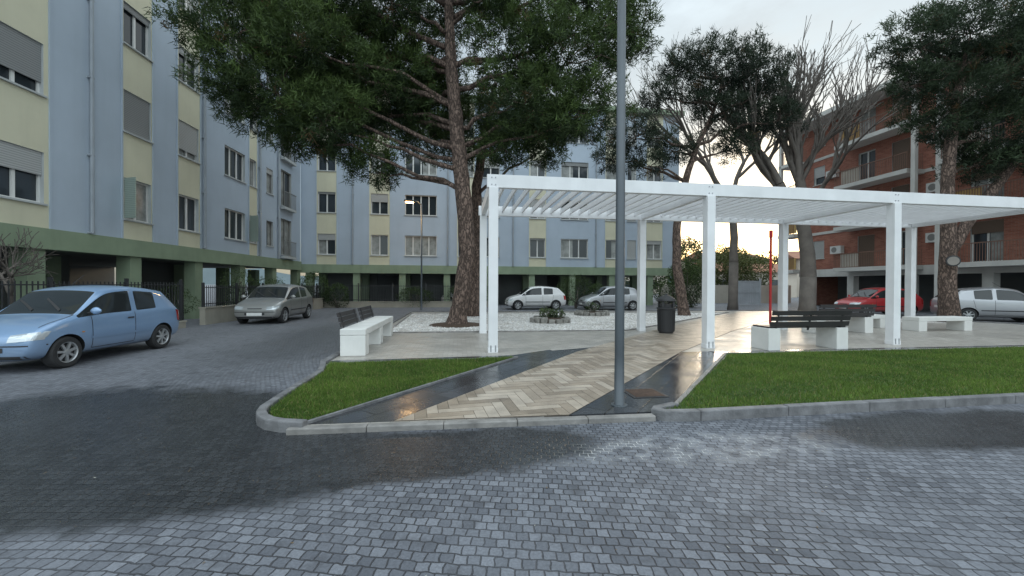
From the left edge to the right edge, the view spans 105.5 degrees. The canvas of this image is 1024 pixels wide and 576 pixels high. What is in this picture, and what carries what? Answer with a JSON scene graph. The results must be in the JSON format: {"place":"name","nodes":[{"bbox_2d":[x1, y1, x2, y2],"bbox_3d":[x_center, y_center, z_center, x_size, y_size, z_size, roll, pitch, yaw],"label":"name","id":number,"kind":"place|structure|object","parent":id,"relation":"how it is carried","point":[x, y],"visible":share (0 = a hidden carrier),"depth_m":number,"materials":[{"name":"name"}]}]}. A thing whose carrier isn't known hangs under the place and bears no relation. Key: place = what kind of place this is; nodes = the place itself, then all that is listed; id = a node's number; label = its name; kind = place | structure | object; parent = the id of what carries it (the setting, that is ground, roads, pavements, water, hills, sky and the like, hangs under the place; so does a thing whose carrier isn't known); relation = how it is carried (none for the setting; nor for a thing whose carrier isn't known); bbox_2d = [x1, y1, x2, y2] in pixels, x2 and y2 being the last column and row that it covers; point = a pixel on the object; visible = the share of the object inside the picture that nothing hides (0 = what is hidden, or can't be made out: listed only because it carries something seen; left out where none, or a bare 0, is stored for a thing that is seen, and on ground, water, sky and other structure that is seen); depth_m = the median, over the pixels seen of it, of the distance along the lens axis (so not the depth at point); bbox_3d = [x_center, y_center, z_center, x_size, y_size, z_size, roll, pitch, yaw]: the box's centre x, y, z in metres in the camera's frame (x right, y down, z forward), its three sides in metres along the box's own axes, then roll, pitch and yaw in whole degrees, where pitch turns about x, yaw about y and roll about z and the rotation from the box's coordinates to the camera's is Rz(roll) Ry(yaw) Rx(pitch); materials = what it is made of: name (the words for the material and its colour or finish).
{"place":"outdoors","nodes":[
{"label":"outdoors","id":0,"kind":"place"},
{"bbox_2d":[0,251,183,310],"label":"ground floor walls","id":1,"kind":"structure","parent":0,"point":[156,272],"depth_m":19.29,"materials":[{"name":"green paint"}]},
{"bbox_2d":[1,247,263,268],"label":"ceiling slab","id":2,"kind":"structure","parent":1,"relation":"on","point":[83,259],"depth_m":17.83,"materials":[{"name":"green paint"}]},
{"bbox_2d":[269,356,512,419],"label":"lawn","id":3,"kind":"structure","parent":0,"point":[334,386],"depth_m":5.60,"materials":[{"name":"plant"}]},
{"bbox_2d":[203,268,672,284],"bbox_3d":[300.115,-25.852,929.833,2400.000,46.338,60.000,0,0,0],"label":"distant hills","id":4,"kind":"structure","parent":0,"point":[209,276],"depth_m":934.46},
{"bbox_2d":[319,273,606,303],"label":"ground floor walls","id":5,"kind":"structure","parent":0,"point":[509,285],"depth_m":31.91,"materials":[{"name":"green paint"}]},
{"bbox_2d":[378,273,631,276],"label":"ceiling slab","id":6,"kind":"structure","parent":5,"relation":"on","point":[547,275],"depth_m":34.33,"materials":[{"name":"grey concrete"}]},
{"bbox_2d":[0,285,1023,575],"bbox_3d":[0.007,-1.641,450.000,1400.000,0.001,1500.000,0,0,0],"label":"ground","id":7,"kind":"structure","parent":0,"point":[246,495],"depth_m":2.92,"materials":[{"name":"grey stone"}]},
{"bbox_2d":[0,227,58,304],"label":"bare shrub","id":8,"kind":"object","parent":7,"relation":"on","point":[11,275],"visible":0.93,"depth_m":9.46,"materials":[{"name":"brown plant"}]},
{"bbox_2d":[0,275,178,367],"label":"parked car","id":9,"kind":"object","parent":7,"relation":"on","point":[60,327],"visible":1,"depth_m":7.35,"materials":[{"name":"blue paint"}]},
{"bbox_2d":[0,277,186,328],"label":"iron fence","id":10,"kind":"object","parent":7,"relation":"on","point":[51,283],"visible":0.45,"depth_m":11.31,"materials":[{"name":"metal"}]},
{"bbox_2d":[0,285,200,313],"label":"shrub","id":11,"kind":"object","parent":7,"relation":"on","point":[188,292],"visible":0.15,"depth_m":14.29,"materials":[{"name":"green plant"}]},
{"bbox_2d":[0,222,301,318],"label":"piers","id":12,"kind":"structure","parent":7,"relation":"on","point":[129,254],"depth_m":13.75,"materials":[{"name":"green paint"}]},
{"bbox_2d":[0,0,299,260],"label":"walls","id":13,"kind":"structure","parent":12,"relation":"on","point":[53,128],"depth_m":13.10,"materials":[{"name":"blue paint"}]},
{"bbox_2d":[0,0,292,256],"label":"windows","id":14,"kind":"structure","parent":13,"relation":"attached to","point":[20,67],"depth_m":13.72,"materials":[{"name":"grey glass"}]},
{"bbox_2d":[86,0,279,257],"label":"downpipes","id":15,"kind":"object","parent":13,"relation":"attached to","point":[92,79],"visible":0.67,"depth_m":12.08,"materials":[{"name":"grey metal"}]},
{"bbox_2d":[124,94,296,259],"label":"shutters and balconies","id":16,"kind":"object","parent":13,"relation":"attached to","point":[129,197],"visible":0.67,"depth_m":13.23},
{"bbox_2d":[220,266,284,304],"bbox_3d":[-12.155,0.180,18.500,1.278,2.319,4.377,0,0,5],"label":"shrub","id":17,"kind":"object","parent":7,"relation":"on","point":[249,280],"visible":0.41,"depth_m":17.56,"materials":[{"name":"green plant"}]},
{"bbox_2d":[198,283,323,324],"bbox_3d":[-11.652,0.539,19.355,0.260,1.550,10.364,0,0,-4],"label":"iron fence","id":18,"kind":"object","parent":7,"relation":"on","point":[214,314],"visible":0.46,"depth_m":15.26,"materials":[{"name":"metal"}]},
{"bbox_2d":[234,281,312,322],"bbox_3d":[-9.702,0.490,16.103,2.020,1.717,3.634,0,0,-7],"label":"parked car","id":19,"kind":"object","parent":7,"relation":"on","point":[281,303],"visible":1,"depth_m":15.21,"materials":[{"name":"silver metal"}]},
{"bbox_2d":[256,360,325,432],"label":"lawn kerb","id":20,"kind":"structure","parent":7,"relation":"on","point":[265,420],"depth_m":4.10,"materials":[{"name":"concrete"}]},
{"bbox_2d":[298,271,349,307],"bbox_3d":[-11.943,0.108,24.714,3.105,2.426,1.847,0,0,0],"label":"shrub","id":21,"kind":"object","parent":7,"relation":"on","point":[316,276],"visible":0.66,"depth_m":24.68,"materials":[{"name":"green plant"}]},
{"bbox_2d":[144,0,665,323],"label":"pine tree","id":22,"kind":"object","parent":7,"relation":"on","point":[340,97],"visible":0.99,"depth_m":13.25,"materials":[{"name":"green plant"}]},
{"bbox_2d":[323,283,487,307],"bbox_3d":[-6.702,0.490,25.854,11.142,1.600,0.260,0,0,-8],"label":"iron fence","id":23,"kind":"object","parent":7,"relation":"on","point":[385,304],"visible":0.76,"depth_m":25.62,"materials":[{"name":"metal"}]},
{"bbox_2d":[404,199,421,309],"bbox_3d":[-5.790,-1.933,22.925,1.094,6.494,0.260,0,0,-8],"label":"street lamp","id":24,"kind":"object","parent":7,"relation":"on","point":[409,201],"visible":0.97,"depth_m":22.93,"materials":[{"name":"paint"}]},
{"bbox_2d":[308,356,517,423],"bbox_3d":[-2.096,1.400,6.533,2.570,0.090,4.366,0,0,31],"label":"lawn edging","id":25,"kind":"object","parent":7,"relation":"on","point":[377,400],"visible":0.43,"depth_m":5.09,"materials":[{"name":"concrete"}]},
{"bbox_2d":[393,285,487,306],"bbox_3d":[-4.546,0.352,26.254,6.851,1.952,1.269,0,0,-6],"label":"shrub","id":26,"kind":"object","parent":7,"relation":"on","point":[429,292],"visible":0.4,"depth_m":25.96,"materials":[{"name":"green plant"}]},
{"bbox_2d":[286,413,655,434],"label":"path kerb","id":27,"kind":"structure","parent":7,"relation":"on","point":[440,425],"depth_m":4.08,"materials":[{"name":"grey concrete"}]},
{"bbox_2d":[300,264,672,305],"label":"piers","id":28,"kind":"structure","parent":7,"relation":"on","point":[528,274],"depth_m":28.63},
{"bbox_2d":[301,100,678,267],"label":"walls","id":29,"kind":"structure","parent":28,"relation":"on","point":[396,225],"depth_m":27.77,"materials":[{"name":"blue paint"}]},
{"bbox_2d":[351,114,597,266],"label":"downpipes","id":30,"kind":"object","parent":29,"relation":"attached to","point":[352,194],"visible":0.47,"depth_m":27.73,"materials":[{"name":"grey metal"}]},
{"bbox_2d":[317,119,662,259],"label":"windows","id":31,"kind":"structure","parent":29,"relation":"attached to","point":[574,248],"depth_m":27.82,"materials":[{"name":"grey glass"}]},
{"bbox_2d":[305,91,684,117],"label":"roof","id":32,"kind":"structure","parent":29,"relation":"on","point":[670,114],"depth_m":29.44,"materials":[{"name":"concrete"}]},
{"bbox_2d":[33,399,991,563],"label":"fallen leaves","id":33,"kind":"object","parent":7,"relation":"on","point":[514,509],"visible":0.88,"depth_m":2.88,"materials":[{"name":"brown plant"}]},
{"bbox_2d":[505,283,565,309],"bbox_3d":[1.446,0.499,24.604,3.733,1.677,2.030,0,0,-8],"label":"parked car","id":34,"kind":"object","parent":7,"relation":"on","point":[544,296],"visible":1,"depth_m":23.89,"materials":[{"name":"white paint"}]},
{"bbox_2d":[393,312,728,332],"bbox_3d":[3.808,1.357,16.383,16.988,0.090,8.055,0,0,-6],"label":"gravel edging","id":35,"kind":"object","parent":7,"relation":"on","point":[395,325],"visible":0.31,"depth_m":12.21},
{"bbox_2d":[557,274,603,307],"bbox_3d":[4.070,0.204,25.808,4.927,2.348,1.863,0,0,0],"label":"shrub","id":36,"kind":"object","parent":7,"relation":"on","point":[593,286],"visible":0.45,"depth_m":25.59,"materials":[{"name":"green plant"}]},
{"bbox_2d":[578,285,636,309],"bbox_3d":[6.096,0.506,24.304,3.733,1.707,2.030,0,0,-8],"label":"parked car","id":37,"kind":"object","parent":7,"relation":"on","point":[604,296],"visible":0.74,"depth_m":23.59,"materials":[{"name":"silver metal"}]},
{"bbox_2d":[321,310,1023,362],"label":"plaza kerb","id":38,"kind":"structure","parent":7,"relation":"on","point":[332,357],"depth_m":20.65,"materials":[{"name":"stone"}]},
{"bbox_2d":[651,402,700,421],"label":"lawn kerb","id":39,"kind":"structure","parent":7,"relation":"on","point":[660,412],"depth_m":4.31,"materials":[{"name":"concrete"}]},
{"bbox_2d":[652,245,701,307],"bbox_3d":[11.752,-0.803,26.716,4.792,4.489,2.782,0,0,-36],"label":"shrub","id":40,"kind":"object","parent":7,"relation":"on","point":[686,269],"visible":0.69,"depth_m":26.40,"materials":[{"name":"green plant"}]},
{"bbox_2d":[591,21,811,315],"bbox_3d":[9.094,-5.500,19.132,10.802,13.917,5.099,0,0,0],"label":"pine tree","id":41,"kind":"object","parent":7,"relation":"on","point":[703,96],"visible":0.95,"depth_m":18.55,"materials":[{"name":"green plant"}]},
{"bbox_2d":[625,235,777,292],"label":"distant trees","id":42,"kind":"object","parent":7,"relation":"on","point":[692,245],"visible":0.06,"depth_m":59.88,"materials":[{"name":"green plant"}]},
{"bbox_2d":[684,243,775,284],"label":"distant trees","id":43,"kind":"object","parent":7,"relation":"on","point":[745,263],"visible":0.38,"depth_m":42.78,"materials":[{"name":"green plant"}]},
{"bbox_2d":[614,30,863,309],"bbox_3d":[12.806,-7.170,26.203,14.225,17.308,10.984,0,0,0],"label":"bare tree","id":44,"kind":"object","parent":7,"relation":"on","point":[733,278],"visible":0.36,"depth_m":24.57,"materials":[{"name":"brown plant"}]},
{"bbox_2d":[683,272,796,296],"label":"walls","id":45,"kind":"structure","parent":7,"relation":"on","point":[792,280],"depth_m":53.12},
{"bbox_2d":[683,263,792,272],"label":"roof","id":46,"kind":"structure","parent":45,"relation":"on","point":[775,266],"depth_m":54.50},
{"bbox_2d":[721,279,777,284],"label":"windows","id":47,"kind":"structure","parent":45,"relation":"attached to","point":[775,282],"depth_m":52.83,"materials":[{"name":"glass"}]},
{"bbox_2d":[793,259,799,296],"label":"walls","id":48,"kind":"structure","parent":7,"relation":"on","point":[798,280],"depth_m":55.94,"materials":[{"name":"beige paint"}]},
{"bbox_2d":[776,251,799,261],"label":"roof","id":49,"kind":"structure","parent":48,"relation":"on","point":[794,254],"depth_m":57.92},
{"bbox_2d":[754,14,940,188],"bbox_3d":[20.286,-7.869,25.138,6.247,18.784,12.826,0,0,0],"label":"bare tree","id":50,"kind":"object","parent":7,"relation":"on","point":[837,162],"visible":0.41,"depth_m":23.06,"materials":[{"name":"brown plant"}]},
{"bbox_2d":[674,346,1021,402],"bbox_3d":[11.068,1.439,8.865,19.971,0.095,2.714,0,0,-17],"label":"lawn edging","id":51,"kind":"object","parent":7,"relation":"on","point":[705,373],"visible":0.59,"depth_m":7.37,"materials":[{"name":"grey concrete"}]},
{"bbox_2d":[698,392,1023,420],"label":"lawn kerb","id":52,"kind":"structure","parent":7,"relation":"on","point":[766,411],"depth_m":4.65,"materials":[{"name":"concrete"}]},
{"bbox_2d":[834,283,923,314],"bbox_3d":[19.596,0.599,20.904,3.483,1.687,1.980,0,0,4],"label":"parked car","id":53,"kind":"object","parent":7,"relation":"on","point":[875,295],"visible":0.5,"depth_m":20.24,"materials":[{"name":"red paint"}]},
{"bbox_2d":[774,30,1023,311],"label":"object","id":54,"kind":"structure","parent":7,"relation":"on","point":[991,271],"depth_m":23.92,"materials":[{"name":"concrete"}]},
{"bbox_2d":[781,65,1023,269],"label":"railings","id":55,"kind":"object","parent":54,"relation":"on","point":[849,176],"visible":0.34,"depth_m":24.34,"materials":[{"name":"metal"}]},
{"bbox_2d":[802,55,1023,304],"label":"walls","id":56,"kind":"structure","parent":7,"relation":"on","point":[827,290],"depth_m":25.52,"materials":[{"name":"red brick"}]},
{"bbox_2d":[826,133,934,253],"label":"air conditioners","id":57,"kind":"object","parent":56,"relation":"attached to","point":[930,237],"visible":0.48,"depth_m":22.75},
{"bbox_2d":[813,59,1005,266],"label":"windows","id":58,"kind":"structure","parent":56,"relation":"attached to","point":[989,230],"depth_m":24.36,"materials":[{"name":"grey glass"}]},
{"bbox_2d":[859,0,1023,321],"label":"pine tree","id":59,"kind":"object","parent":7,"relation":"on","point":[1002,45],"visible":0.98,"depth_m":15.70,"materials":[{"name":"green plant"}]},
{"bbox_2d":[945,255,960,265],"bbox_3d":[17.685,-1.081,15.542,0.494,0.440,0.246,0,0,0],"label":"round sign","id":60,"kind":"object","parent":59,"relation":"attached to","point":[953,260],"visible":1,"depth_m":15.52,"materials":[{"name":"white metal"}]},
{"bbox_2d":[930,282,1023,320],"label":"parked car","id":61,"kind":"object","parent":7,"relation":"on","point":[994,302],"visible":0.76,"depth_m":16.82,"materials":[{"name":"silver metal"}]},
{"bbox_2d":[115,0,1018,283],"label":"sky","id":62,"kind":"structure","parent":0,"point":[786,20],"materials":[{"name":"white"}]},
{"bbox_2d":[626,276,667,293],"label":"walls","id":63,"kind":"structure","parent":0,"point":[657,280],"depth_m":74.99,"materials":[{"name":"beige paint"}]},
{"bbox_2d":[307,311,1023,425],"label":"plaza paving","id":64,"kind":"structure","parent":0,"point":[415,345],"depth_m":10.28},
{"bbox_2d":[336,305,392,356],"bbox_3d":[-3.493,0.928,9.498,0.614,0.870,3.400,0,0,-8],"label":"concrete bench","id":65,"kind":"object","parent":64,"relation":"on","point":[357,338],"visible":1,"depth_m":8.34,"materials":[{"name":"white concrete"}]},
{"bbox_2d":[393,312,724,331],"bbox_3d":[3.796,1.351,16.387,16.886,0.032,7.986,0,0,-6],"label":"gravel bed","id":66,"kind":"object","parent":64,"relation":"on","point":[515,322],"visible":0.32,"depth_m":14.73,"materials":[{"name":"white gravel"}]},
{"bbox_2d":[429,322,478,327],"bbox_3d":[-2.006,1.288,14.009,2.000,0.100,2.000,0,0,0],"label":"earth mound","id":67,"kind":"object","parent":66,"relation":"on","point":[468,324],"visible":0.55,"depth_m":13.49,"materials":[{"name":"soil"}]},
{"bbox_2d":[530,315,570,323],"bbox_3d":[1.496,1.225,15.309,1.607,0.240,1.600,0,0,0],"label":"stone planter","id":68,"kind":"object","parent":66,"relation":"on","point":[546,319],"visible":0.85,"depth_m":14.71,"materials":[{"name":"stone"}]},
{"bbox_2d":[538,306,565,317],"bbox_3d":[1.579,1.055,15.368,1.098,0.729,0.848,0,0,0],"label":"shrub","id":69,"kind":"object","parent":68,"relation":"in","point":[553,313],"visible":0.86,"depth_m":15.26,"materials":[{"name":"green plant"}]},
{"bbox_2d":[574,310,609,315],"bbox_3d":[3.896,1.211,19.009,1.704,0.237,1.705,0,0,0],"label":"stone planter","id":70,"kind":"object","parent":66,"relation":"on","point":[589,313],"visible":0.92,"depth_m":18.42,"materials":[{"name":"stone"}]},
{"bbox_2d":[585,301,600,311],"bbox_3d":[3.921,1.014,19.040,0.782,0.778,0.671,0,0,0],"label":"flower shrub","id":71,"kind":"object","parent":70,"relation":"in","point":[593,310],"visible":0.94,"depth_m":18.95,"materials":[{"name":"green plant"}]},
{"bbox_2d":[394,311,768,421],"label":"footpath","id":72,"kind":"structure","parent":64,"relation":"on","point":[568,385],"depth_m":5.95,"materials":[{"name":"tile"}]},
{"bbox_2d":[308,345,1023,424],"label":"dark paving strip","id":73,"kind":"object","parent":64,"relation":"on","point":[674,378],"visible":0.65,"depth_m":5.63,"materials":[{"name":"stone"}]},
{"bbox_2d":[611,0,626,406],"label":"street lamp","id":74,"kind":"object","parent":73,"relation":"on","point":[620,231],"visible":1,"depth_m":4.64,"materials":[{"name":"paint"}]},
{"bbox_2d":[624,388,668,397],"bbox_3d":[1.774,1.404,5.210,0.480,0.012,0.400,0,0,-8],"label":"drain grate","id":75,"kind":"object","parent":73,"relation":"on","point":[645,393],"visible":0.98,"depth_m":5.17,"materials":[{"name":"metal"}]},
{"bbox_2d":[656,294,675,333],"bbox_3d":[4.717,0.777,11.906,0.570,1.210,0.570,0,0,0],"label":"litter bin","id":76,"kind":"object","parent":64,"relation":"on","point":[665,318],"visible":1,"depth_m":11.71,"materials":[{"name":"black metal"}]},
{"bbox_2d":[479,174,1023,352],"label":"pergola","id":77,"kind":"object","parent":64,"relation":"on","point":[709,206],"visible":0.95,"depth_m":10.13,"materials":[{"name":"metal"}]},
{"bbox_2d":[769,230,772,323],"bbox_3d":[9.302,-0.347,13.998,0.180,3.470,0.175,0,0,0],"label":"red post","id":78,"kind":"object","parent":64,"relation":"on","point":[770,274],"visible":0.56,"depth_m":13.97,"materials":[{"name":"metal"}]},
{"bbox_2d":[751,310,851,350],"bbox_3d":[6.737,0.960,9.073,2.050,0.902,0.646,0,0,-8],"label":"park bench","id":79,"kind":"object","parent":64,"relation":"on","point":[831,333],"visible":1,"depth_m":8.87,"materials":[{"name":"white concrete"}]},
{"bbox_2d":[802,304,876,333],"bbox_3d":[10.262,0.954,12.220,2.000,0.902,0.646,0,0,-8],"label":"park bench","id":80,"kind":"object","parent":64,"relation":"on","point":[861,320],"visible":0.6,"depth_m":12.07,"materials":[{"name":"white concrete"}]},
{"bbox_2d":[835,314,884,327],"bbox_3d":[12.353,1.173,13.766,1.600,0.460,0.500,0,0,-8],"label":"concrete bench","id":81,"kind":"object","parent":64,"relation":"on","point":[878,320],"visible":0.22,"depth_m":13.61,"materials":[{"name":"white concrete"}]},
{"bbox_2d":[833,319,945,322],"bbox_3d":[15.444,1.383,19.110,6.300,0.032,7.000,0,0,0],"label":"gravel bed","id":82,"kind":"object","parent":64,"relation":"on","point":[927,321],"visible":0.12,"depth_m":15.87,"materials":[{"name":"white gravel"}]},
{"bbox_2d":[706,35,883,310],"bbox_3d":[13.897,-5.949,20.748,8.530,14.960,6.610,0,0,0],"label":"bare tree","id":83,"kind":"object","parent":82,"relation":"on","point":[793,150],"visible":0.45,"depth_m":20.02,"materials":[{"name":"brown plant"}]},
{"bbox_2d":[902,316,972,331],"bbox_3d":[14.200,1.186,13.001,2.100,0.460,0.500,0,0,-8],"label":"concrete bench","id":84,"kind":"object","parent":64,"relation":"on","point":[919,323],"visible":1,"depth_m":12.86,"materials":[{"name":"white concrete"}]},
{"bbox_2d":[659,285,790,302],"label":"boundary wall","id":85,"kind":"structure","parent":0,"point":[721,293],"depth_m":34.39,"materials":[{"name":"paint"}]},
{"bbox_2d":[738,279,760,305],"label":"metal gate","id":86,"kind":"structure","parent":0,"point":[749,292],"depth_m":30.41,"materials":[{"name":"grey metal"}]},
{"bbox_2d":[666,346,1023,408],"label":"lawn","id":87,"kind":"structure","parent":0,"point":[754,379],"depth_m":6.10,"materials":[{"name":"plant"}]},
{"bbox_2d":[838,272,1023,309],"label":"ground floor","id":88,"kind":"structure","parent":0,"point":[1014,281],"depth_m":25.57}
]}

